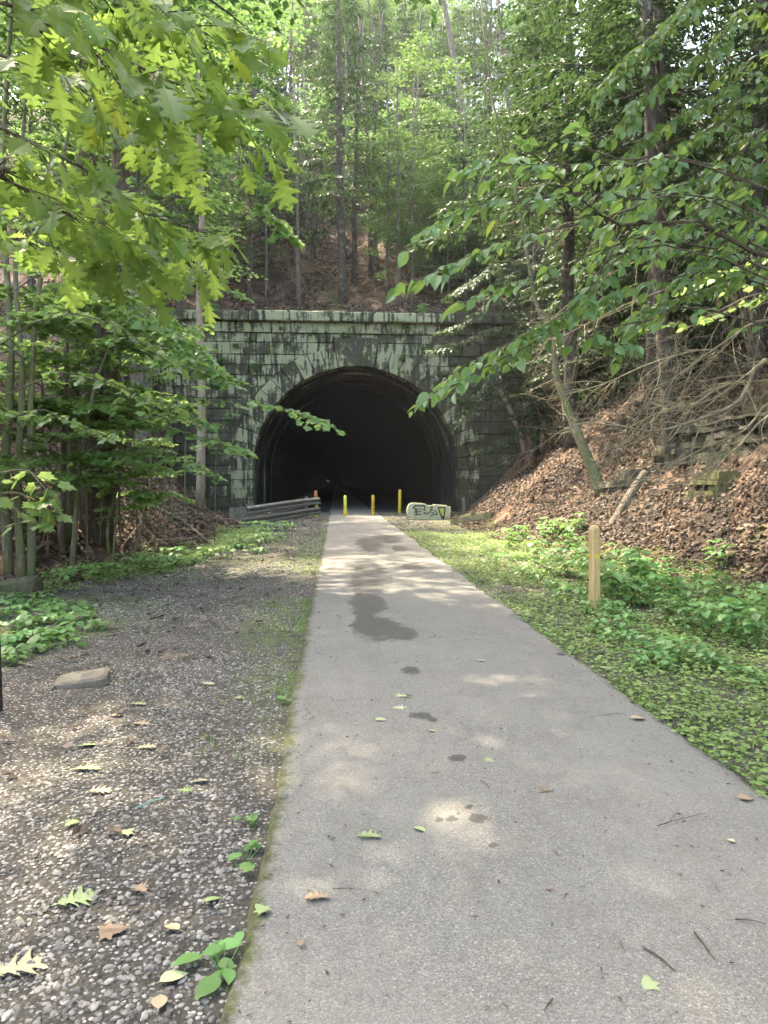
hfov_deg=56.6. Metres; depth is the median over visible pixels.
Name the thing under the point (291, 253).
bare trunk
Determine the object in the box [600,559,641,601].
leafy plant
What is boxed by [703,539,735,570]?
leafy plant
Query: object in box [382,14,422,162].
hemlock tree
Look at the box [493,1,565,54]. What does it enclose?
tree
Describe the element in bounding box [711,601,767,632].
leafy plant
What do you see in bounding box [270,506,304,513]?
plank
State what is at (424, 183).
tree
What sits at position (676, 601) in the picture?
leafy plant
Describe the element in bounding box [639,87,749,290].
hemlock tree
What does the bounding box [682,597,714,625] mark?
leafy plant
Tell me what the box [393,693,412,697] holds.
fallen leaf
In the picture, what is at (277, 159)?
hemlock tree
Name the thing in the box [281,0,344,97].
tree
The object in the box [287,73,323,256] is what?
bare trunk
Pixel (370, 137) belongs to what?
tree
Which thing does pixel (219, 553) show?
leafy plant
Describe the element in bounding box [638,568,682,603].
leafy plant
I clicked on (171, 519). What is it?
fallen branch
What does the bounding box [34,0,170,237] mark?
tree
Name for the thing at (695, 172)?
hemlock tree
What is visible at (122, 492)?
maple sapling
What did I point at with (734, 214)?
hemlock tree
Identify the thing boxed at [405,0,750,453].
hemlock tree
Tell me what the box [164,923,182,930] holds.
fallen leaf
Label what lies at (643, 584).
leafy plant
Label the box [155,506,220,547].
fallen branch
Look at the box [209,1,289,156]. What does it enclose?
tree
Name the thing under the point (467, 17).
tree
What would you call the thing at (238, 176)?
bare trunk
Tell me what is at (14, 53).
tree
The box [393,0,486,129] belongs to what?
tree
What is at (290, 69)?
bare trunk
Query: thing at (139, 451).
maple sapling
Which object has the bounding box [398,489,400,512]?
bollard
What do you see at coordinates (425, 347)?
leafy plant
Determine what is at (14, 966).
fallen leaf
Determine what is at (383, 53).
bare trunk
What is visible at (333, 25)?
tree
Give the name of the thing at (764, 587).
leafy plant
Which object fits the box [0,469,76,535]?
maple sapling
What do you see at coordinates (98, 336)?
maple sapling
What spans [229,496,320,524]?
guardrail
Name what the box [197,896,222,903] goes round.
fallen leaf
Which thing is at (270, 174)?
hemlock tree
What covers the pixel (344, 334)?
leafy plant
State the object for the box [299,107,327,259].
bare trunk
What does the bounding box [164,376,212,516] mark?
maple sapling
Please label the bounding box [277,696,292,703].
plantain
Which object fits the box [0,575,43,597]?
boulder
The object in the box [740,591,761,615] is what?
leafy plant
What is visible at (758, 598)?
leafy plant
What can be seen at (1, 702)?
metal post
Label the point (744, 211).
hemlock tree
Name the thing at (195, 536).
fallen branch
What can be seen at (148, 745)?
fallen leaf
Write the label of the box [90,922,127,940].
fallen leaf
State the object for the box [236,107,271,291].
bare trunk
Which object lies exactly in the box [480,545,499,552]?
leafy plant
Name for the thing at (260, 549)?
leafy plant
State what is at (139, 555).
leafy plant
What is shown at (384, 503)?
tunnel floor
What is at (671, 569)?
leafy plant
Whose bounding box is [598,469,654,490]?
rock ledge
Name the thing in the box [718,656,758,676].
leafy plant
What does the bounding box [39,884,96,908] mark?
fallen leaf
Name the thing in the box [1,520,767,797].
ground cover
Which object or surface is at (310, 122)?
tree
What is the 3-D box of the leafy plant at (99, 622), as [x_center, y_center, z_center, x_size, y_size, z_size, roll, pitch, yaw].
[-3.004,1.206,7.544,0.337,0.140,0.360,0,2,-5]
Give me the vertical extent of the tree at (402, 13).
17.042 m
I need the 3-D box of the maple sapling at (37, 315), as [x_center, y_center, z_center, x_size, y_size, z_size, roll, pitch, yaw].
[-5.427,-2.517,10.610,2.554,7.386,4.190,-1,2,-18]
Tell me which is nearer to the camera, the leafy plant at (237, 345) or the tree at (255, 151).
the leafy plant at (237, 345)
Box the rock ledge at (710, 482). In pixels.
[685,470,741,499]
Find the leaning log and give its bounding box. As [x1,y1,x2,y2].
[606,470,648,527]
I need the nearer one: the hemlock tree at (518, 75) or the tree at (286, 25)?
the hemlock tree at (518, 75)
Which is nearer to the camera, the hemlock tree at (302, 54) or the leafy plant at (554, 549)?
the leafy plant at (554, 549)
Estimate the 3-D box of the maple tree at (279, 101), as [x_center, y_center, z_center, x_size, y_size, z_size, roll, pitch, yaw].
[-4.175,-3.769,11.924,3.714,8.406,8.297,-2,3,-38]
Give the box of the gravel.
[0,513,767,1023]
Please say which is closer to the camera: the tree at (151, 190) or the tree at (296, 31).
the tree at (151, 190)
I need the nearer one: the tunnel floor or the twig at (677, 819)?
the twig at (677, 819)
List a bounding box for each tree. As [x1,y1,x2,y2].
[0,0,25,80]
[0,0,220,540]
[0,0,298,463]
[0,0,322,328]
[0,12,22,105]
[0,16,111,360]
[0,42,28,173]
[0,66,72,213]
[0,221,202,444]
[1,0,313,419]
[10,62,110,183]
[11,32,345,484]
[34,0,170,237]
[81,0,295,544]
[83,295,195,449]
[87,168,182,288]
[98,51,247,308]
[107,150,192,234]
[108,1,271,222]
[134,140,223,266]
[140,7,249,232]
[153,0,289,510]
[169,131,236,269]
[186,99,234,219]
[187,94,280,250]
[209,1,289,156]
[210,186,287,294]
[224,9,263,165]
[224,47,324,281]
[225,0,306,121]
[228,0,441,29]
[233,12,272,180]
[235,27,269,168]
[244,74,321,215]
[253,74,334,221]
[265,0,317,79]
[266,110,360,261]
[272,0,411,304]
[272,0,417,170]
[280,0,341,85]
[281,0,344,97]
[282,3,333,145]
[286,99,329,185]
[287,0,334,160]
[287,49,350,204]
[298,0,382,134]
[300,0,344,150]
[307,0,361,182]
[315,0,370,178]
[326,25,406,255]
[327,61,395,215]
[335,36,394,185]
[348,95,456,271]
[351,29,488,306]
[353,0,462,69]
[354,0,394,81]
[356,0,400,126]
[356,153,446,303]
[360,0,448,115]
[362,91,457,200]
[363,0,434,185]
[366,66,459,224]
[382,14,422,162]
[383,95,475,258]
[384,185,457,292]
[386,0,464,72]
[386,122,767,417]
[386,153,493,303]
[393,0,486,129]
[393,3,434,106]
[402,19,490,217]
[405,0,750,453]
[405,21,457,159]
[405,129,485,246]
[410,0,480,38]
[410,92,472,156]
[419,109,523,303]
[423,0,477,107]
[423,193,579,458]
[429,75,543,281]
[431,0,529,123]
[433,4,476,166]
[440,0,507,183]
[442,0,474,152]
[442,9,498,88]
[443,183,522,297]
[445,0,506,118]
[449,0,613,496]
[453,91,531,241]
[454,80,525,207]
[456,0,516,155]
[462,9,559,259]
[465,0,767,435]
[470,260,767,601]
[475,0,581,240]
[477,155,580,361]
[481,17,531,119]
[490,189,610,418]
[491,0,550,134]
[492,0,541,315]
[492,110,585,312]
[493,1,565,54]
[496,0,765,462]
[497,30,532,137]
[506,3,577,225]
[517,60,638,420]
[524,67,649,330]
[528,152,645,398]
[532,1,581,187]
[543,73,608,279]
[550,72,739,403]
[554,9,632,116]
[563,0,640,58]
[574,13,710,283]
[575,111,672,299]
[576,1,729,371]
[578,0,767,375]
[581,0,692,66]
[605,0,713,466]
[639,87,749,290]
[644,57,750,292]
[667,0,767,318]
[667,1,751,207]
[669,2,750,253]
[675,30,723,227]
[678,27,706,202]
[681,11,767,334]
[697,3,752,267]
[716,0,767,112]
[728,20,751,257]
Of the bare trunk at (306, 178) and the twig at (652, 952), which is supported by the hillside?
the bare trunk at (306, 178)
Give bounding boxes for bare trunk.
[198,149,239,303]
[215,94,242,276]
[231,76,244,239]
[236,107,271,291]
[237,13,265,203]
[251,127,290,297]
[257,20,314,255]
[267,15,295,265]
[271,31,301,242]
[278,72,318,306]
[287,0,307,145]
[287,20,304,159]
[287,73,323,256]
[293,95,319,243]
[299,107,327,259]
[300,97,326,229]
[302,30,323,176]
[302,85,317,217]
[303,116,326,256]
[317,127,329,247]
[330,53,362,200]
[334,37,363,223]
[335,0,386,285]
[351,12,383,284]
[355,20,377,65]
[358,12,399,277]
[362,0,393,120]
[368,68,409,296]
[370,10,396,170]
[371,67,421,306]
[394,4,435,239]
[400,74,429,273]
[428,6,442,146]
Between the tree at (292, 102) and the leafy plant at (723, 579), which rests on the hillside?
the tree at (292, 102)
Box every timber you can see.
[450,512,493,524]
[460,512,475,517]
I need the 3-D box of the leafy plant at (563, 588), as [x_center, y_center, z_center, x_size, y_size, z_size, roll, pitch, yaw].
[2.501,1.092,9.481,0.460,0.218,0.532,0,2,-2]
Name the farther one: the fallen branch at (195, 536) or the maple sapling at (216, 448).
the maple sapling at (216, 448)
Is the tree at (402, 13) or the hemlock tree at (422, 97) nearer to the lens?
the hemlock tree at (422, 97)
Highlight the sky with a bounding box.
[0,0,747,117]
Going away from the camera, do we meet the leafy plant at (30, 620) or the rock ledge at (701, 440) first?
the leafy plant at (30, 620)
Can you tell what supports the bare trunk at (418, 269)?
on the hillside
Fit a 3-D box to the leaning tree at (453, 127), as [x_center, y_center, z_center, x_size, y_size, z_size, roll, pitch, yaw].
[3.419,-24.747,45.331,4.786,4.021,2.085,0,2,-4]
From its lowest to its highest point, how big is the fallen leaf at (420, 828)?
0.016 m
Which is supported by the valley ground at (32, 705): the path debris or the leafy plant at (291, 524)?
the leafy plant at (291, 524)
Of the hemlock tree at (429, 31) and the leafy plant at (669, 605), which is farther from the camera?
the hemlock tree at (429, 31)
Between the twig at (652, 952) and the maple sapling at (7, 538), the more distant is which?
the maple sapling at (7, 538)
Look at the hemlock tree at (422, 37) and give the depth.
73.61 m
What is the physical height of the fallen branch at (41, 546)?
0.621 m
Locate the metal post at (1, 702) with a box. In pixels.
[0,639,2,711]
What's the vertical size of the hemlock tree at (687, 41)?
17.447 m
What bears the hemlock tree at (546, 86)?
on the hillside
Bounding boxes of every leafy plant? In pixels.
[0,597,25,607]
[0,606,18,619]
[0,614,40,633]
[0,630,27,645]
[1,637,53,659]
[1,649,27,666]
[4,627,60,642]
[6,589,53,602]
[8,601,51,612]
[15,614,52,628]
[17,603,65,616]
[23,627,70,641]
[25,596,63,607]
[31,631,89,647]
[35,612,83,624]
[40,568,73,582]
[44,599,86,611]
[45,621,84,636]
[53,606,100,625]
[60,563,99,579]
[62,603,97,612]
[76,562,124,578]
[84,618,114,630]
[110,565,132,575]
[111,550,149,564]
[120,556,156,571]
[137,553,175,569]
[156,546,189,559]
[161,553,188,565]
[186,555,208,563]
[196,545,235,560]
[220,540,246,549]
[230,533,263,548]
[231,343,244,348]
[238,520,267,528]
[242,544,266,554]
[247,363,260,371]
[250,533,274,542]
[256,527,274,532]
[257,532,285,540]
[263,522,290,530]
[279,520,295,527]
[340,331,353,336]
[414,303,429,312]
[419,346,430,351]
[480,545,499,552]
[487,552,515,562]
[501,524,527,548]
[509,551,528,560]
[513,525,529,538]
[513,566,541,579]
[522,535,535,549]
[522,540,548,568]
[526,539,547,560]
[536,517,552,532]
[536,524,557,542]
[538,554,581,575]
[544,520,561,533]
[545,579,573,590]
[549,541,564,557]
[551,547,574,574]
[554,584,588,600]
[555,518,581,532]
[557,525,574,544]
[562,523,573,537]
[566,536,587,560]
[566,548,601,580]
[572,512,586,530]
[578,558,606,591]
[579,597,627,616]
[585,612,635,632]
[598,625,644,647]
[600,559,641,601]
[601,566,647,591]
[601,603,635,616]
[602,543,618,559]
[605,574,667,606]
[607,549,627,570]
[608,571,630,597]
[618,548,667,588]
[623,548,651,574]
[623,583,654,607]
[624,647,676,670]
[626,611,653,623]
[629,557,675,582]
[634,622,662,637]
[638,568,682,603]
[638,630,700,659]
[651,591,680,619]
[654,593,690,623]
[655,636,723,669]
[658,582,681,597]
[663,568,682,586]
[673,606,698,632]
[677,582,718,603]
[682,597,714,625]
[688,565,725,595]
[689,598,731,637]
[689,648,738,673]
[699,585,728,618]
[700,590,752,634]
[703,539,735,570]
[705,570,735,594]
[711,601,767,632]
[717,583,742,609]
[717,600,763,643]
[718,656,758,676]
[735,610,767,648]
[739,667,767,686]
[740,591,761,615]
[746,581,767,605]
[747,592,767,619]
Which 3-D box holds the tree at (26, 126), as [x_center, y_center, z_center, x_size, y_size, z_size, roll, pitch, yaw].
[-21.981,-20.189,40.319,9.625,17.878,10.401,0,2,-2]
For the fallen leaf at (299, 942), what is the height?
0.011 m
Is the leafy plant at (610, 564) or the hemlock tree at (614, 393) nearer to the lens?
the leafy plant at (610, 564)
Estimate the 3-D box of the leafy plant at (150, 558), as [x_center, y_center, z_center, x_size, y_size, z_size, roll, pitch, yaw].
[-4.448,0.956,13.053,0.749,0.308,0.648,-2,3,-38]
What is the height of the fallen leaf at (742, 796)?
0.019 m
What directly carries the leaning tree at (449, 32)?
on the hillside
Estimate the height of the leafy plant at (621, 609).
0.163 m
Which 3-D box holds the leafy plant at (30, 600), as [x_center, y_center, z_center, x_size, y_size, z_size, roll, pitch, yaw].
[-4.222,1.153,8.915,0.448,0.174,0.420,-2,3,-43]
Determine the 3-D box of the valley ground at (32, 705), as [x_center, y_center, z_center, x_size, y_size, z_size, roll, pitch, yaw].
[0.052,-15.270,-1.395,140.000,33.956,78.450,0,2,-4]
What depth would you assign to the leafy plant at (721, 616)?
6.89 m
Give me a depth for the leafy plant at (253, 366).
37.20 m
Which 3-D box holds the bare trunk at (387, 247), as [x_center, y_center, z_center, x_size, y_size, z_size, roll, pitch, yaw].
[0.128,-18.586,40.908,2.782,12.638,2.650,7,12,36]
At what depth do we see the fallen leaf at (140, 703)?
4.98 m
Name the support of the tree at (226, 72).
on the hillside
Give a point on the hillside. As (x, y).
(372, 299)
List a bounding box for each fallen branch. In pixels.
[11,508,67,542]
[24,533,70,554]
[84,509,164,540]
[115,511,188,555]
[124,529,211,551]
[147,504,189,534]
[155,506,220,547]
[164,520,223,544]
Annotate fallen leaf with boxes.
[0,948,47,975]
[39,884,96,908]
[60,818,79,828]
[72,764,100,769]
[89,785,111,793]
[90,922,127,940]
[120,827,134,835]
[125,701,145,704]
[132,882,148,893]
[134,720,148,724]
[136,742,156,748]
[148,970,187,985]
[151,994,167,1013]
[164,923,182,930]
[173,786,192,792]
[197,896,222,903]
[254,903,270,914]
[296,940,303,947]
[305,889,339,899]
[356,829,389,838]
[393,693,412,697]
[394,704,406,708]
[409,825,425,831]
[484,757,494,761]
[537,786,551,792]
[631,715,644,718]
[642,975,659,992]
[738,793,752,799]
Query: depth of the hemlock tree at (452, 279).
41.08 m
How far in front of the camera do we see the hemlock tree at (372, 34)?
48.09 m
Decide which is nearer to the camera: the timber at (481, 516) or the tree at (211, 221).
the timber at (481, 516)
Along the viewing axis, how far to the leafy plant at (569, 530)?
17.44 m
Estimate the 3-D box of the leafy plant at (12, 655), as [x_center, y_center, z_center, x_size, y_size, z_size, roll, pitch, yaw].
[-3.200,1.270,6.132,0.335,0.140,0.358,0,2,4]
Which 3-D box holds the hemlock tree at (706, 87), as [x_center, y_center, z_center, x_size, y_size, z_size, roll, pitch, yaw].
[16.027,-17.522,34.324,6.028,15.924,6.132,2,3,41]
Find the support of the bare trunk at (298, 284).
on the hillside
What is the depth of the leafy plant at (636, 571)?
10.12 m
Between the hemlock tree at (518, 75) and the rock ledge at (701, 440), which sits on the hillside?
the hemlock tree at (518, 75)
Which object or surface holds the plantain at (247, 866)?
on the valley ground at (32, 705)
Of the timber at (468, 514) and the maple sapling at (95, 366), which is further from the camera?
the timber at (468, 514)
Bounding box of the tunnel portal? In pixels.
[149,309,550,511]
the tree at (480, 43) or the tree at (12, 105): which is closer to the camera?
the tree at (12, 105)
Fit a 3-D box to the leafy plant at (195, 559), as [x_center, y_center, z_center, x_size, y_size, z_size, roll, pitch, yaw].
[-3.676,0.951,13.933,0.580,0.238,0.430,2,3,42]
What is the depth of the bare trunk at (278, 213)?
48.31 m
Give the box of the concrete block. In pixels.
[406,503,450,519]
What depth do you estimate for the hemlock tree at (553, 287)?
31.13 m
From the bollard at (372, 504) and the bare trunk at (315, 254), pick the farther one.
the bare trunk at (315, 254)
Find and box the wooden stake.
[462,497,465,512]
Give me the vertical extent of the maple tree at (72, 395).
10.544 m
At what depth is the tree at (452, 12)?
96.74 m
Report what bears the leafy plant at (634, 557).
on the valley ground at (32, 705)
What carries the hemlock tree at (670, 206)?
on the valley ground at (32, 705)
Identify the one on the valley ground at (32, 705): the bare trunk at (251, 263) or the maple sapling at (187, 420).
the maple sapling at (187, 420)
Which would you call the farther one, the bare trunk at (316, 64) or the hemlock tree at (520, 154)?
the bare trunk at (316, 64)
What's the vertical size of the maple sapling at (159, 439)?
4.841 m
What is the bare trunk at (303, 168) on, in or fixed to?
on the hillside
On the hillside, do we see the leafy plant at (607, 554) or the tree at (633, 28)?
the tree at (633, 28)
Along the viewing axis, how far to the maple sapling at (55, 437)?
11.79 m
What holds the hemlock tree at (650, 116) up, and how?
on the valley ground at (32, 705)
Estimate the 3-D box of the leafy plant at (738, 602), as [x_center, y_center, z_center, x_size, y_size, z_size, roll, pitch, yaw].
[3.556,1.036,7.394,0.497,0.473,0.446,2,3,36]
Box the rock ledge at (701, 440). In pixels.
[651,413,767,482]
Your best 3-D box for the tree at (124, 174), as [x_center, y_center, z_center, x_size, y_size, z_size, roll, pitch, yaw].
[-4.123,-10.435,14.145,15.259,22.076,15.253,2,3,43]
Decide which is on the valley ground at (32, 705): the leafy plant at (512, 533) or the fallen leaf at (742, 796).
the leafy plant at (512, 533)
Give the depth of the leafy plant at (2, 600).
8.82 m
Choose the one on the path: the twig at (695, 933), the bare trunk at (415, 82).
the twig at (695, 933)
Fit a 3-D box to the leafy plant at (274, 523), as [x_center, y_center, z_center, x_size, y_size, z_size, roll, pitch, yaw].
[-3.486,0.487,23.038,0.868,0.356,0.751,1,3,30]
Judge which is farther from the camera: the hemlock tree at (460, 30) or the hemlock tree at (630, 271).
the hemlock tree at (460, 30)
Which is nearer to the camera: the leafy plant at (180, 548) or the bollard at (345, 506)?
the leafy plant at (180, 548)
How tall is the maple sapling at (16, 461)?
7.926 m
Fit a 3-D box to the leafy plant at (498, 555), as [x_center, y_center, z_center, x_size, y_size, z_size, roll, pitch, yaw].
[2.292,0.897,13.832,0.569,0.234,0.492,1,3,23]
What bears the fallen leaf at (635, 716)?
on the path
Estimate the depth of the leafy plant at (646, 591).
8.94 m
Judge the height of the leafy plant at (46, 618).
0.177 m
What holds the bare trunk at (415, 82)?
on the hillside
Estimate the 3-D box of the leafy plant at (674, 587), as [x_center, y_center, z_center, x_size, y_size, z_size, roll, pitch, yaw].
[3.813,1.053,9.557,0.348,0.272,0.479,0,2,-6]
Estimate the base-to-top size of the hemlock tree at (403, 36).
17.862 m
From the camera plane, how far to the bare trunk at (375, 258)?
43.50 m
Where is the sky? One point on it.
(689, 45)
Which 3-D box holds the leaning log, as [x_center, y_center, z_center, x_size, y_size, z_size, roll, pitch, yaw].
[5.684,-0.266,16.567,1.271,1.442,0.248,-1,3,-29]
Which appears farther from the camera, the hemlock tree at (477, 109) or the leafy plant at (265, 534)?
the hemlock tree at (477, 109)
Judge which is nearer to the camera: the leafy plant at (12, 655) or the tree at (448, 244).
the leafy plant at (12, 655)
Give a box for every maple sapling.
[0,1,129,573]
[0,52,130,577]
[0,100,116,575]
[0,246,175,554]
[0,280,232,567]
[0,283,83,535]
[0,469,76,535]
[14,275,114,508]
[14,342,109,557]
[36,303,89,529]
[55,430,180,555]
[59,324,151,545]
[67,355,131,562]
[84,414,155,541]
[89,445,161,567]
[95,479,194,564]
[102,415,163,549]
[118,431,178,552]
[119,334,178,516]
[122,327,151,512]
[148,391,200,533]
[152,381,206,525]
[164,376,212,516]
[209,413,239,513]
[621,259,767,334]
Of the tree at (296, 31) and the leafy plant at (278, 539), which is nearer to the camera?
the leafy plant at (278, 539)
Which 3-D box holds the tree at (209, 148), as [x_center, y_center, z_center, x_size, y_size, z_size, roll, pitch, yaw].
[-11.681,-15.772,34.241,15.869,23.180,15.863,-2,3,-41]
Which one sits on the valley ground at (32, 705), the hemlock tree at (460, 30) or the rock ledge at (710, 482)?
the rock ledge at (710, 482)
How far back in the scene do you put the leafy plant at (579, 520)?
17.34 m
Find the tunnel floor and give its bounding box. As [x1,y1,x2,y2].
[266,484,453,512]
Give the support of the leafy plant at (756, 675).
on the valley ground at (32, 705)
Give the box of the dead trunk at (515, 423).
[492,387,525,453]
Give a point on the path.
(392, 780)
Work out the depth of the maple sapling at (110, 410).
11.37 m
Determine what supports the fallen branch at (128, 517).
on the valley ground at (32, 705)
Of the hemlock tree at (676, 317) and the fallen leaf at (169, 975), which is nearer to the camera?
the fallen leaf at (169, 975)
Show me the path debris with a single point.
(473, 800)
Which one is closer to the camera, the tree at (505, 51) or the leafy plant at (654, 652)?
the leafy plant at (654, 652)
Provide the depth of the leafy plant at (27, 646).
6.45 m
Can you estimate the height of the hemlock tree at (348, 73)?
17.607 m
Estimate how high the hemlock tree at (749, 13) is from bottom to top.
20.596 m
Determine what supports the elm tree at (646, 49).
on the valley ground at (32, 705)
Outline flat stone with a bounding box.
[53,668,110,689]
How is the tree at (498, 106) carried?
on the hillside
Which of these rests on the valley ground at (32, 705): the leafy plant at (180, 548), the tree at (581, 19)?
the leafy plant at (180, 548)
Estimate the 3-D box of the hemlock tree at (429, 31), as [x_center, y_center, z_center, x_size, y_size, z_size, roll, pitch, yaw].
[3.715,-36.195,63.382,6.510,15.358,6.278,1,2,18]
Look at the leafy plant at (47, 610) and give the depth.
8.18 m
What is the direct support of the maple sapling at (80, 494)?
on the valley ground at (32, 705)
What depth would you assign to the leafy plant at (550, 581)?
10.35 m
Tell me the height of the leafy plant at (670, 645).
0.226 m
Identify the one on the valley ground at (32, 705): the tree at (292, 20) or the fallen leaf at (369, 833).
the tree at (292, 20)
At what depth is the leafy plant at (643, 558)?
11.22 m
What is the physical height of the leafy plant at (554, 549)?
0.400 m
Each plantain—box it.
[170,931,243,999]
[228,837,260,872]
[231,812,257,827]
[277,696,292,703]
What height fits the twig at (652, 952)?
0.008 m
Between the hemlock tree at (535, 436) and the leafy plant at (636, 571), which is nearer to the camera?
the leafy plant at (636, 571)
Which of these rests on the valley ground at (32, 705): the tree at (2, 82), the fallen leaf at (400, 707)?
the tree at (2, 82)
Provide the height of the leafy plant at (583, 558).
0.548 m
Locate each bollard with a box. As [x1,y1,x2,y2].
[314,491,317,516]
[343,495,346,514]
[371,495,374,514]
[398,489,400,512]
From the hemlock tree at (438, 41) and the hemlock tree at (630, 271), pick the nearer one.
the hemlock tree at (630, 271)
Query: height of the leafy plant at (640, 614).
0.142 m
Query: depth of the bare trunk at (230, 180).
43.24 m
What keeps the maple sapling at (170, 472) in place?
on the valley ground at (32, 705)
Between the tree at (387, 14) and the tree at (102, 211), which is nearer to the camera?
the tree at (102, 211)
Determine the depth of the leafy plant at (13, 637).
6.65 m
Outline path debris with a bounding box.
[231,526,767,1023]
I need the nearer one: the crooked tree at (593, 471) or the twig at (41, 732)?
the twig at (41, 732)
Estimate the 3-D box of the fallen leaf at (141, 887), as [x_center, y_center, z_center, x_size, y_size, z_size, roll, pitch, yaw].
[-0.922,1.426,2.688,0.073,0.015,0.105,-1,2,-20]
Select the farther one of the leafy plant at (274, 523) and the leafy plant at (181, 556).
the leafy plant at (274, 523)
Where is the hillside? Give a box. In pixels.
[0,99,746,321]
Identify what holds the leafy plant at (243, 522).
on the valley ground at (32, 705)
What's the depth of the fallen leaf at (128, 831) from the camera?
3.13 m
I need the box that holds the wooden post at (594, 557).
[588,525,599,607]
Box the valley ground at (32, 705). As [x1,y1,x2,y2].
[0,317,767,1023]
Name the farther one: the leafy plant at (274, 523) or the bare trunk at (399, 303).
the bare trunk at (399, 303)
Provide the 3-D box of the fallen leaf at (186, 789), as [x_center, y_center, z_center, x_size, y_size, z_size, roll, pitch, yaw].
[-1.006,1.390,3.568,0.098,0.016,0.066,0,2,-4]
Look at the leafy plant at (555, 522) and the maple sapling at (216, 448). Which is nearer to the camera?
the leafy plant at (555, 522)
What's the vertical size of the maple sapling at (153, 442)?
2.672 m
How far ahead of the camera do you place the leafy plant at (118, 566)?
11.74 m
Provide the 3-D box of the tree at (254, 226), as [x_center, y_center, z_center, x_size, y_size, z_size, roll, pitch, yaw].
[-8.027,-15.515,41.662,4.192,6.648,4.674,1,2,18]
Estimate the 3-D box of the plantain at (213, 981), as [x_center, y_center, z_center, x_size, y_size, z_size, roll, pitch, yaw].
[-0.531,1.435,2.247,0.242,0.073,0.229,-2,3,-33]
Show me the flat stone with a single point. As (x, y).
(90, 678)
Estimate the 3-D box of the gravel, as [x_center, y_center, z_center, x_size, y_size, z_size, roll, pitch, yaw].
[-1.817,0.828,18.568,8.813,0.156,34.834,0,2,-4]
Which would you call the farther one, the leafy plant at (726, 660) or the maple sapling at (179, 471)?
the maple sapling at (179, 471)
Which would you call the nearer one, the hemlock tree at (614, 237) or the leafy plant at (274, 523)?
the leafy plant at (274, 523)
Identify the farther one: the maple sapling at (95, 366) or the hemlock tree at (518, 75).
the hemlock tree at (518, 75)
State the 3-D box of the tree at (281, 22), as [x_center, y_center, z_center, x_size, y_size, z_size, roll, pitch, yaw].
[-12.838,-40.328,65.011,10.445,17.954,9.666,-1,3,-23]
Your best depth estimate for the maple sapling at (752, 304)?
10.99 m
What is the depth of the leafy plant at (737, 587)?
8.46 m
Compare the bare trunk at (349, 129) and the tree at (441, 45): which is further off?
the tree at (441, 45)
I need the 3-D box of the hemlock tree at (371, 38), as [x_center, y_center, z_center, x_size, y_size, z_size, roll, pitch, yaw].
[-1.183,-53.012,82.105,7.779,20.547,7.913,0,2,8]
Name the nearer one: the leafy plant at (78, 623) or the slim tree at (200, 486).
the leafy plant at (78, 623)
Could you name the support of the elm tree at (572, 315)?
on the valley ground at (32, 705)
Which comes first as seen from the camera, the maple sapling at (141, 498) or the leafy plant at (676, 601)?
the leafy plant at (676, 601)
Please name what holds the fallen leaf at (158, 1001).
on the valley ground at (32, 705)
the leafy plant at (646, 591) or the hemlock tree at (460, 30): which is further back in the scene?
the hemlock tree at (460, 30)
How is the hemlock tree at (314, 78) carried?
on the hillside
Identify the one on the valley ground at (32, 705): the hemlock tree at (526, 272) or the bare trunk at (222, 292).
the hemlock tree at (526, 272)
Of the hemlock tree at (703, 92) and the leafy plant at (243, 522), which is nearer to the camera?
the leafy plant at (243, 522)
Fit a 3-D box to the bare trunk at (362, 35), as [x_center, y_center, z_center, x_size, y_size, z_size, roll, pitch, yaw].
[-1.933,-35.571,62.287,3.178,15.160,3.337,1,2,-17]
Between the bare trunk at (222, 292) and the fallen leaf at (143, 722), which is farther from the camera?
the bare trunk at (222, 292)
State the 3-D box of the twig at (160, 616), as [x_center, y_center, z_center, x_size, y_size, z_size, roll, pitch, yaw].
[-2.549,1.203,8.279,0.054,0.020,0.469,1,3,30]
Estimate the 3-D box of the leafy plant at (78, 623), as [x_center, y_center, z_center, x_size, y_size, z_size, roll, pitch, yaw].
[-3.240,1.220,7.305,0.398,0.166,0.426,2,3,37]
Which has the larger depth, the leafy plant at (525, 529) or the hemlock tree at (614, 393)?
the hemlock tree at (614, 393)
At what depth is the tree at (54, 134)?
47.08 m
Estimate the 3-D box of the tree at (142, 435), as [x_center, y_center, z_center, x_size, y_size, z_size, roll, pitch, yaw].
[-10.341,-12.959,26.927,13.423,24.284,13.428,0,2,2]
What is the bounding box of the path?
[220,484,767,1023]
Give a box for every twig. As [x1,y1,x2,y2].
[2,658,33,666]
[29,725,57,737]
[135,798,162,808]
[149,612,180,619]
[642,946,675,971]
[657,810,703,825]
[694,931,715,960]
[735,918,764,923]
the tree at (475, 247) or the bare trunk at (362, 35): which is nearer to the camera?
the tree at (475, 247)
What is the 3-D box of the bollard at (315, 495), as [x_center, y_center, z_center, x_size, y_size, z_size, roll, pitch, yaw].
[-3.101,-0.341,32.496,0.170,1.257,0.130,0,2,-4]
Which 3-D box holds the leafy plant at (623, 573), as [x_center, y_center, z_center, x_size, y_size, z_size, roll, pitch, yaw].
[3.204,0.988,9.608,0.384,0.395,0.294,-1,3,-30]
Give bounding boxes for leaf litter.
[0,166,767,835]
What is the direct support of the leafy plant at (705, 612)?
on the valley ground at (32, 705)
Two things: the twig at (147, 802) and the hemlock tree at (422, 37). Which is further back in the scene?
the hemlock tree at (422, 37)
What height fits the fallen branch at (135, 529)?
1.053 m

